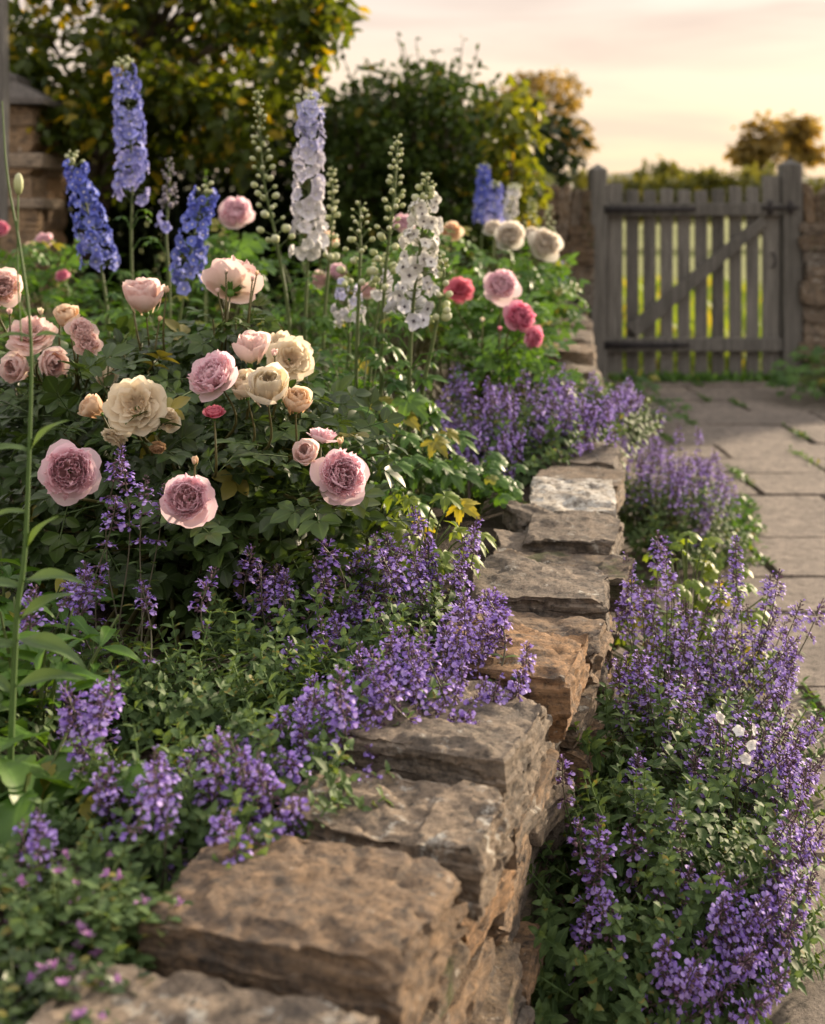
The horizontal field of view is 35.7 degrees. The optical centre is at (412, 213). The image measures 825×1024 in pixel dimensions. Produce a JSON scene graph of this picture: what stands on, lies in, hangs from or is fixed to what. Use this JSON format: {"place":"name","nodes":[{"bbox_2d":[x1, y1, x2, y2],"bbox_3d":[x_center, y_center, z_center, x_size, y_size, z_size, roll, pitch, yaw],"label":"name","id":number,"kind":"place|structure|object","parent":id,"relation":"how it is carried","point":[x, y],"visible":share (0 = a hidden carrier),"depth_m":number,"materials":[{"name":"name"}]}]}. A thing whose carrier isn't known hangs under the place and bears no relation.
{"place":"outdoors","nodes":[
{"label":"outdoors","id":0,"kind":"place"},
{"bbox_2d":[0,300,533,1011],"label":"flower bed","id":1,"kind":"object","parent":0,"point":[492,518],"visible":0.02,"depth_m":2.65,"materials":[{"name":"green plant"}]},
{"bbox_2d":[0,0,8,223],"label":"timber pole","id":2,"kind":"object","parent":1,"relation":"on","point":[4,59],"visible":0.87,"depth_m":5.58,"materials":[{"name":"grey wood"}]},
{"bbox_2d":[0,71,69,333],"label":"stone outbuilding","id":3,"kind":"structure","parent":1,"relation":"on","point":[42,201],"depth_m":6.19,"materials":[{"name":"stone"}]},
{"bbox_2d":[0,338,70,503],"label":"leafy perennial","id":4,"kind":"object","parent":1,"relation":"on","point":[37,355],"depth_m":3.13,"materials":[{"name":"green plant"}]},
{"bbox_2d":[0,101,86,760],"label":"tall stemmed plant","id":5,"kind":"object","parent":1,"relation":"on","point":[50,642],"visible":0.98,"depth_m":1.42,"materials":[{"name":"green plant"}]},
{"bbox_2d":[0,220,98,348],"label":"rose bush","id":6,"kind":"object","parent":1,"relation":"on","point":[53,273],"visible":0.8,"depth_m":4.46,"materials":[{"name":"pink plant"}]},
{"bbox_2d":[0,246,106,353],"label":"leafy perennial","id":7,"kind":"object","parent":1,"relation":"on","point":[5,316],"visible":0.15,"depth_m":4.24,"materials":[{"name":"green plant"}]},
{"bbox_2d":[0,549,119,667],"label":"leafy perennial","id":8,"kind":"object","parent":1,"relation":"on","point":[6,603],"visible":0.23,"depth_m":1.84,"materials":[{"name":"green plant"}]},
{"bbox_2d":[0,583,124,799],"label":"catmint","id":9,"kind":"object","parent":1,"relation":"on","point":[87,713],"visible":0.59,"depth_m":1.44,"materials":[{"name":"purple plant"}]},
{"bbox_2d":[0,267,129,591],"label":"rose bush","id":10,"kind":"object","parent":1,"relation":"on","point":[82,332],"visible":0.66,"depth_m":2.29,"materials":[{"name":"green plant"}]},
{"bbox_2d":[0,597,148,756],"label":"leafy perennial","id":11,"kind":"object","parent":1,"relation":"on","point":[37,657],"visible":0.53,"depth_m":1.59,"materials":[{"name":"green plant"}]},
{"bbox_2d":[3,940,151,1020],"bbox_3d":[-0.276,0.658,1.060,0.147,0.076,0.149,0,0,0],"label":"pink flowered mat","id":12,"kind":"object","parent":1,"relation":"on","point":[40,969],"visible":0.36,"depth_m":1.07,"materials":[{"name":"green plant"}]},
{"bbox_2d":[0,931,156,1023],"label":"pink flowered mat","id":13,"kind":"object","parent":1,"relation":"on","point":[10,982],"visible":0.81,"depth_m":1.06,"materials":[{"name":"green plant"}]},
{"bbox_2d":[0,838,157,977],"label":"pink flowered mat","id":14,"kind":"object","parent":1,"relation":"on","point":[38,908],"visible":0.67,"depth_m":1.16,"materials":[{"name":"green plant"}]},
{"bbox_2d":[0,285,171,370],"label":"leafy perennial","id":15,"kind":"object","parent":1,"relation":"on","point":[68,299],"visible":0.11,"depth_m":4.05,"materials":[{"name":"green plant"}]},
{"bbox_2d":[0,718,181,893],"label":"leafy perennial","id":16,"kind":"object","parent":1,"relation":"on","point":[24,778],"visible":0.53,"depth_m":1.37,"materials":[{"name":"green plant"}]},
{"bbox_2d":[62,150,137,343],"bbox_3d":[-0.747,0.253,3.194,0.234,0.823,0.253,0,0,40],"label":"delphinium","id":17,"kind":"object","parent":1,"relation":"on","point":[78,183],"visible":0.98,"depth_m":3.19,"materials":[{"name":"blue plant"}]},
{"bbox_2d":[4,443,224,767],"bbox_3d":[-0.406,0.522,1.728,0.318,0.379,0.365,0,0,-44],"label":"catmint","id":18,"kind":"object","parent":1,"relation":"on","point":[160,714],"visible":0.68,"depth_m":1.75,"materials":[{"name":"purple plant"}]},
{"bbox_2d":[54,868,193,972],"bbox_3d":[-0.268,0.648,1.159,0.115,0.095,0.119,0,0,45],"label":"pink flowered mat","id":19,"kind":"object","parent":1,"relation":"on","point":[125,952],"visible":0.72,"depth_m":1.15,"materials":[{"name":"green plant"}]},
{"bbox_2d":[94,55,157,338],"bbox_3d":[-0.746,0.114,3.510,0.234,1.091,0.214,0,0,0],"label":"delphinium","id":20,"kind":"object","parent":1,"relation":"on","point":[131,178],"visible":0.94,"depth_m":3.48,"materials":[{"name":"blue plant"}]},
{"bbox_2d":[60,273,220,356],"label":"leafy perennial","id":21,"kind":"object","parent":1,"relation":"on","point":[175,318],"visible":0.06,"depth_m":3.96,"materials":[{"name":"green plant"}]},
{"bbox_2d":[57,246,224,355],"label":"leafy perennial","id":22,"kind":"object","parent":1,"relation":"on","point":[190,317],"visible":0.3,"depth_m":5.33,"materials":[{"name":"green plant"}]},
{"bbox_2d":[93,277,201,406],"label":"rose bush","id":23,"kind":"object","parent":1,"relation":"on","point":[143,294],"visible":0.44,"depth_m":2.34,"materials":[{"name":"green plant"}]},
{"bbox_2d":[0,719,312,914],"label":"catmint","id":24,"kind":"object","parent":1,"relation":"on","point":[146,824],"visible":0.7,"depth_m":1.30,"materials":[{"name":"purple plant"}]},
{"bbox_2d":[143,157,178,346],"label":"delphinium","id":25,"kind":"object","parent":1,"relation":"on","point":[166,227],"visible":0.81,"depth_m":3.40,"materials":[{"name":"green plant"}]},
{"bbox_2d":[156,181,219,357],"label":"delphinium","id":26,"kind":"object","parent":1,"relation":"on","point":[198,253],"visible":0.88,"depth_m":3.19,"materials":[{"name":"blue plant"}]},
{"bbox_2d":[8,0,370,303],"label":"leafy tree","id":27,"kind":"object","parent":1,"relation":"on","point":[187,92],"visible":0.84,"depth_m":6.46,"materials":[{"name":"green plant"}]},
{"bbox_2d":[128,295,267,370],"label":"leafy perennial","id":28,"kind":"object","parent":1,"relation":"on","point":[192,299],"visible":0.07,"depth_m":3.67,"materials":[{"name":"green plant"}]},
{"bbox_2d":[201,169,208,329],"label":"green spire","id":29,"kind":"structure","parent":1,"relation":"on","point":[204,242],"depth_m":4.60,"materials":[{"name":"green plant"}]},
{"bbox_2d":[0,315,422,658],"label":"rose bush","id":30,"kind":"object","parent":1,"relation":"on","point":[233,462],"visible":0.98,"depth_m":2.04,"materials":[{"name":"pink plant"}]},
{"bbox_2d":[160,255,280,370],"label":"rose bush","id":31,"kind":"object","parent":1,"relation":"on","point":[232,279],"visible":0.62,"depth_m":2.37,"materials":[{"name":"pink plant"}]},
{"bbox_2d":[59,706,394,880],"bbox_3d":[-0.190,0.658,1.401,0.405,0.233,0.362,0,0,0],"label":"catmint","id":32,"kind":"object","parent":1,"relation":"on","point":[253,795],"visible":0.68,"depth_m":1.35,"materials":[{"name":"purple plant"}]},
{"bbox_2d":[179,196,285,331],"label":"peony plant","id":33,"kind":"object","parent":1,"relation":"on","point":[237,212],"visible":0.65,"depth_m":4.07,"materials":[{"name":"pink plant"}]},
{"bbox_2d":[52,538,440,757],"bbox_3d":[-0.205,0.630,1.798,0.399,0.281,0.581,0,0,30],"label":"catmint","id":34,"kind":"object","parent":1,"relation":"on","point":[254,645],"visible":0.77,"depth_m":1.82,"materials":[{"name":"green plant"}]},
{"bbox_2d":[165,303,339,381],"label":"leafy perennial","id":35,"kind":"object","parent":1,"relation":"on","point":[244,317],"visible":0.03,"depth_m":3.57,"materials":[{"name":"green plant"}]},
{"bbox_2d":[249,90,317,335],"bbox_3d":[-0.286,0.189,3.025,0.187,0.958,0.252,0,0,28],"label":"delphinium","id":36,"kind":"object","parent":1,"relation":"on","point":[285,228],"visible":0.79,"depth_m":3.00,"materials":[{"name":"green plant"}]},
{"bbox_2d":[163,641,455,787],"bbox_3d":[-0.115,0.662,1.615,0.418,0.281,0.321,0,0,33],"label":"catmint","id":37,"kind":"object","parent":1,"relation":"on","point":[344,709],"visible":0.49,"depth_m":1.56,"materials":[{"name":"purple plant"}]},
{"bbox_2d":[271,90,353,378],"bbox_3d":[-0.242,0.183,3.106,0.181,0.966,0.287,0,0,32],"label":"delphinium","id":38,"kind":"object","parent":1,"relation":"on","point":[310,209],"visible":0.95,"depth_m":3.08,"materials":[{"name":"white plant"}]},
{"bbox_2d":[247,239,392,361],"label":"leafy perennial","id":39,"kind":"object","parent":1,"relation":"on","point":[300,304],"visible":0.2,"depth_m":5.31,"materials":[{"name":"green plant"}]},
{"bbox_2d":[312,165,339,370],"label":"delphinium","id":40,"kind":"object","parent":1,"relation":"on","point":[334,256],"visible":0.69,"depth_m":3.15,"materials":[{"name":"green plant"}]},
{"bbox_2d":[314,349,383,417],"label":"leafy perennial","id":41,"kind":"object","parent":1,"relation":"on","point":[329,383],"visible":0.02,"depth_m":2.94,"materials":[{"name":"green plant"}]},
{"bbox_2d":[248,402,453,545],"bbox_3d":[-0.158,0.527,2.509,0.443,0.310,0.430,0,0,30],"label":"cut leaved plant","id":42,"kind":"object","parent":1,"relation":"on","point":[408,467],"visible":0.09,"depth_m":2.49,"materials":[{"name":"green plant"}]},
{"bbox_2d":[277,552,430,613],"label":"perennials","id":43,"kind":"object","parent":1,"relation":"on","point":[338,586],"visible":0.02,"depth_m":2.16,"materials":[{"name":"green plant"}]},
{"bbox_2d":[322,276,389,421],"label":"delphinium","id":44,"kind":"object","parent":1,"relation":"on","point":[341,316],"visible":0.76,"depth_m":3.10,"materials":[{"name":"white plant"}]},
{"bbox_2d":[311,200,405,436],"bbox_3d":[-0.119,0.322,2.806,0.222,0.700,0.260,0,0,0],"label":"delphinium","id":45,"kind":"object","parent":1,"relation":"on","point":[370,270],"visible":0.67,"depth_m":2.80,"materials":[{"name":"green plant"}]},
{"bbox_2d":[293,334,426,451],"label":"leafy perennial","id":46,"kind":"object","parent":1,"relation":"on","point":[341,359],"visible":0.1,"depth_m":3.32,"materials":[{"name":"green plant"}]},
{"bbox_2d":[283,237,443,386],"bbox_3d":[-0.153,0.364,4.766,0.692,0.547,0.698,0,0,0],"label":"leafy perennial","id":47,"kind":"object","parent":1,"relation":"on","point":[363,350],"visible":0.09,"depth_m":4.75,"materials":[{"name":"green plant"}]},
{"bbox_2d":[327,252,405,432],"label":"delphinium","id":48,"kind":"object","parent":1,"relation":"on","point":[376,295],"visible":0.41,"depth_m":2.95,"materials":[{"name":"green plant"}]},
{"bbox_2d":[263,505,484,658],"bbox_3d":[-0.049,0.617,2.007,0.364,0.291,0.286,0,0,0],"label":"catmint","id":49,"kind":"object","parent":1,"relation":"on","point":[389,590],"visible":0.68,"depth_m":2.00,"materials":[{"name":"purple plant"}]},
{"bbox_2d":[310,342,468,535],"bbox_3d":[-0.118,0.475,2.693,0.451,0.398,0.472,0,0,44],"label":"cut leaved plant","id":50,"kind":"object","parent":1,"relation":"on","point":[409,405],"visible":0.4,"depth_m":2.67,"materials":[{"name":"green plant"}]},
{"bbox_2d":[346,134,440,513],"bbox_3d":[-0.083,0.249,2.812,0.269,0.846,0.187,0,0,36],"label":"delphinium","id":51,"kind":"object","parent":1,"relation":"on","point":[381,237],"visible":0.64,"depth_m":2.80,"materials":[{"name":"green plant"}]},
{"bbox_2d":[291,213,498,412],"bbox_3d":[-0.052,0.324,4.165,0.657,0.652,0.777,0,0,0],"label":"rose bush","id":52,"kind":"object","parent":1,"relation":"on","point":[453,233],"visible":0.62,"depth_m":4.16,"materials":[{"name":"green plant"}]},
{"bbox_2d":[276,32,548,276],"bbox_3d":[-0.023,-0.306,7.136,1.573,1.344,1.184,0,0,0],"label":"climbing shrub","id":53,"kind":"object","parent":1,"relation":"on","point":[432,98],"visible":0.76,"depth_m":6.91,"materials":[{"name":"green plant"}]},
{"bbox_2d":[289,587,536,727],"bbox_3d":[-0.006,0.647,1.711,0.338,0.279,0.435,0,0,0],"label":"catmint","id":54,"kind":"object","parent":1,"relation":"on","point":[428,662],"visible":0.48,"depth_m":1.72,"materials":[{"name":"purple plant"}]},
{"bbox_2d":[341,489,496,610],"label":"lime leaved plant","id":55,"kind":"object","parent":1,"relation":"on","point":[460,507],"visible":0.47,"depth_m":2.18,"materials":[{"name":"green plant"}]},
{"bbox_2d":[368,172,477,521],"bbox_3d":[0.008,0.291,2.741,0.257,0.762,0.242,0,0,-20],"label":"delphinium","id":56,"kind":"object","parent":1,"relation":"on","point":[417,305],"visible":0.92,"depth_m":2.73,"materials":[{"name":"white plant"}]},
{"bbox_2d":[365,253,484,524],"bbox_3d":[0.024,0.379,2.740,0.292,0.587,0.137,0,0,17],"label":"delphinium","id":57,"kind":"object","parent":1,"relation":"on","point":[473,476],"visible":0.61,"depth_m":2.75,"materials":[{"name":"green plant"}]},
{"bbox_2d":[387,361,524,464],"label":"catmint","id":58,"kind":"object","parent":1,"relation":"on","point":[461,387],"visible":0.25,"depth_m":3.42,"materials":[{"name":"purple plant"}]},
{"bbox_2d":[397,451,528,517],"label":"trailing plant","id":59,"kind":"object","parent":1,"relation":"on","point":[491,469],"visible":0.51,"depth_m":2.80,"materials":[{"name":"green plant"}]},
{"bbox_2d":[398,266,528,382],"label":"leafy perennial","id":60,"kind":"object","parent":1,"relation":"on","point":[435,369],"visible":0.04,"depth_m":4.80,"materials":[{"name":"green plant"}]},
{"bbox_2d":[442,162,492,358],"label":"delphinium","id":61,"kind":"object","parent":1,"relation":"on","point":[482,180],"visible":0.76,"depth_m":4.99,"materials":[{"name":"blue plant"}]},
{"bbox_2d":[478,180,504,301],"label":"delphinium","id":62,"kind":"object","parent":1,"relation":"on","point":[495,196],"visible":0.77,"depth_m":4.88,"materials":[{"name":"blue plant"}]},
{"bbox_2d":[413,266,584,421],"bbox_3d":[0.264,0.408,3.803,0.523,0.504,0.889,0,0,0],"label":"rose bush","id":63,"kind":"object","parent":1,"relation":"on","point":[497,357],"visible":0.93,"depth_m":3.66,"materials":[{"name":"green plant"}]},
{"bbox_2d":[460,73,554,258],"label":"lime shrub","id":64,"kind":"object","parent":1,"relation":"on","point":[518,120],"visible":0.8,"depth_m":6.56,"materials":[{"name":"green plant"}]},
{"bbox_2d":[496,182,521,345],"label":"delphinium","id":65,"kind":"object","parent":1,"relation":"on","point":[512,192],"visible":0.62,"depth_m":5.08,"materials":[{"name":"white plant"}]},
{"bbox_2d":[387,367,644,486],"bbox_3d":[0.233,0.589,3.400,0.570,0.365,0.579,0,0,-31],"label":"catmint","id":66,"kind":"object","parent":1,"relation":"on","point":[512,433],"visible":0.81,"depth_m":3.26,"materials":[{"name":"purple plant"}]},
{"bbox_2d":[451,220,590,384],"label":"rose bush","id":67,"kind":"object","parent":1,"relation":"on","point":[546,245],"visible":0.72,"depth_m":4.65,"materials":[{"name":"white plant"}]},
{"bbox_2d":[524,198,540,287],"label":"delphinium","id":68,"kind":"object","parent":1,"relation":"on","point":[533,211],"visible":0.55,"depth_m":5.20,"materials":[{"name":"green plant"}]},
{"bbox_2d":[542,205,555,355],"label":"delphinium","id":69,"kind":"object","parent":1,"relation":"on","point":[549,218],"visible":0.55,"depth_m":5.20,"materials":[{"name":"green plant"}]},
{"bbox_2d":[553,260,578,342],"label":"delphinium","id":70,"kind":"object","parent":1,"relation":"on","point":[572,330],"visible":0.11,"depth_m":5.57,"materials":[{"name":"green plant"}]},
{"bbox_2d":[513,363,664,456],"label":"catmint","id":71,"kind":"object","parent":1,"relation":"on","point":[599,410],"visible":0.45,"depth_m":3.55,"materials":[{"name":"purple plant"}]},
{"bbox_2d":[11,0,824,177],"label":"sky","id":72,"kind":"structure","parent":0,"point":[669,79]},
{"bbox_2d":[107,215,761,376],"bbox_3d":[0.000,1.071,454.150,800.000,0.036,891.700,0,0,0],"label":"field","id":73,"kind":"structure","parent":0,"point":[691,251],"depth_m":34.67,"materials":[{"name":"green plant"}]},
{"bbox_2d":[499,66,602,186],"bbox_3d":[2.728,-0.960,25.985,2.348,4.100,1.506,0,0,0],"label":"tree","id":74,"kind":"object","parent":73,"relation":"on","point":[538,83],"visible":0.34,"depth_m":25.91,"materials":[{"name":"orange plant"}]},
{"bbox_2d":[630,155,713,227],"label":"field hedge","id":75,"kind":"object","parent":73,"relation":"on","point":[672,168],"visible":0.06,"depth_m":74.45,"materials":[{"name":"green plant"}]},
{"bbox_2d":[549,160,824,225],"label":"field hedge","id":76,"kind":"object","parent":73,"relation":"on","point":[692,181],"visible":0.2,"depth_m":37.38,"materials":[{"name":"green plant"}]},
{"bbox_2d":[722,109,790,235],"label":"tree","id":77,"kind":"object","parent":73,"relation":"on","point":[762,150],"visible":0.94,"depth_m":59.61,"materials":[{"name":"orange plant"}]},
{"bbox_2d":[769,110,824,171],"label":"tree","id":78,"kind":"object","parent":73,"relation":"on","point":[801,134],"visible":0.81,"depth_m":61.62,"materials":[{"name":"orange plant"}]},
{"bbox_2d":[69,171,824,214],"bbox_3d":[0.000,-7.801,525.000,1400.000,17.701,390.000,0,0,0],"label":"hills","id":79,"kind":"structure","parent":0,"point":[629,175],"depth_m":445.78,"materials":[{"name":"green plant"}]},
{"bbox_2d":[587,273,761,371],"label":"meadow grass","id":80,"kind":"structure","parent":0,"point":[692,322],"depth_m":10.44,"materials":[{"name":"green plant"}]},
{"bbox_2d":[533,380,824,1023],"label":"path","id":81,"kind":"structure","parent":0,"point":[755,439],"depth_m":4.63,"materials":[{"name":"stone"}]},
{"bbox_2d":[588,164,606,380],"bbox_3d":[1.159,0.380,8.020,0.107,1.380,0.140,0,0,0],"label":"gatepost","id":82,"kind":"object","parent":81,"relation":"on","point":[597,188],"visible":0.59,"depth_m":7.95,"materials":[{"name":"grey wood"}]},
{"bbox_2d":[603,369,691,425],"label":"verge plant","id":83,"kind":"object","parent":81,"relation":"on","point":[638,386],"visible":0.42,"depth_m":6.23,"materials":[{"name":"green plant"}]},
{"bbox_2d":[522,753,824,1023],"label":"catmint","id":84,"kind":"object","parent":81,"relation":"on","point":[615,961],"visible":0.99,"depth_m":1.65,"materials":[{"name":"purple plant"}]},
{"bbox_2d":[551,649,824,945],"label":"catmint","id":85,"kind":"object","parent":81,"relation":"on","point":[668,765],"visible":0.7,"depth_m":1.94,"materials":[{"name":"purple plant"}]},
{"bbox_2d":[617,407,758,588],"bbox_3d":[0.732,0.862,3.886,0.612,0.454,0.690,0,0,0],"label":"catmint","id":86,"kind":"object","parent":81,"relation":"on","point":[646,502],"visible":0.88,"depth_m":3.74,"materials":[{"name":"purple plant"}]},
{"bbox_2d":[612,531,797,715],"bbox_3d":[0.569,0.862,2.663,0.451,0.380,0.433,0,0,0],"label":"trailing plant","id":87,"kind":"object","parent":81,"relation":"on","point":[709,570],"visible":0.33,"depth_m":2.64,"materials":[{"name":"green plant"}]},
{"bbox_2d":[595,530,824,842],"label":"catmint","id":88,"kind":"object","parent":81,"relation":"on","point":[716,659],"visible":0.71,"depth_m":2.24,"materials":[{"name":"purple plant"}]},
{"bbox_2d":[610,369,824,731],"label":"weeds","id":89,"kind":"object","parent":81,"relation":"on","point":[708,376],"visible":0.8,"depth_m":5.91,"materials":[{"name":"green plant"}]},
{"bbox_2d":[716,711,756,852],"bbox_3d":[0.472,0.887,1.876,0.059,0.327,0.050,0,0,0],"label":"white campion","id":90,"kind":"object","parent":81,"relation":"on","point":[745,757],"visible":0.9,"depth_m":1.87,"materials":[{"name":"white plant"}]},
{"bbox_2d":[777,159,802,376],"bbox_3d":[2.365,0.365,8.020,0.121,1.410,0.140,0,0,0],"label":"gatepost","id":91,"kind":"object","parent":81,"relation":"on","point":[790,172],"visible":0.61,"depth_m":7.95,"materials":[{"name":"grey wood"}]},
{"bbox_2d":[764,346,824,399],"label":"verge plant","id":92,"kind":"object","parent":81,"relation":"on","point":[789,378],"visible":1,"depth_m":7.09,"materials":[{"name":"green plant"}]},
{"bbox_2d":[604,176,798,374],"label":"wooden gate","id":93,"kind":"structure","parent":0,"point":[700,344],"depth_m":8.01,"materials":[{"name":"grey wood"}]},
{"label":"ground","id":94,"kind":"structure","parent":0,"visible":0},
{"bbox_2d":[55,76,592,307],"bbox_3d":[-1.230,0.129,8.414,4.815,2.030,1.375,0,0,0],"label":"evergreen hedge","id":95,"kind":"object","parent":94,"relation":"on","point":[552,159],"visible":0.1,"depth_m":8.12,"materials":[{"name":"green plant"}]},
{"bbox_2d":[27,303,635,1023],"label":"dry stone wall","id":96,"kind":"structure","parent":94,"relation":"on","point":[413,901],"depth_m":1.36,"materials":[{"name":"stone"}]},
{"bbox_2d":[364,183,594,307],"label":"boundary wall","id":97,"kind":"structure","parent":94,"relation":"on","point":[574,228],"depth_m":7.94,"materials":[{"name":"stone"}]},
{"bbox_2d":[797,183,824,384],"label":"boundary wall","id":98,"kind":"structure","parent":94,"relation":"on","point":[811,241],"depth_m":7.93,"materials":[{"name":"stone"}]}
]}

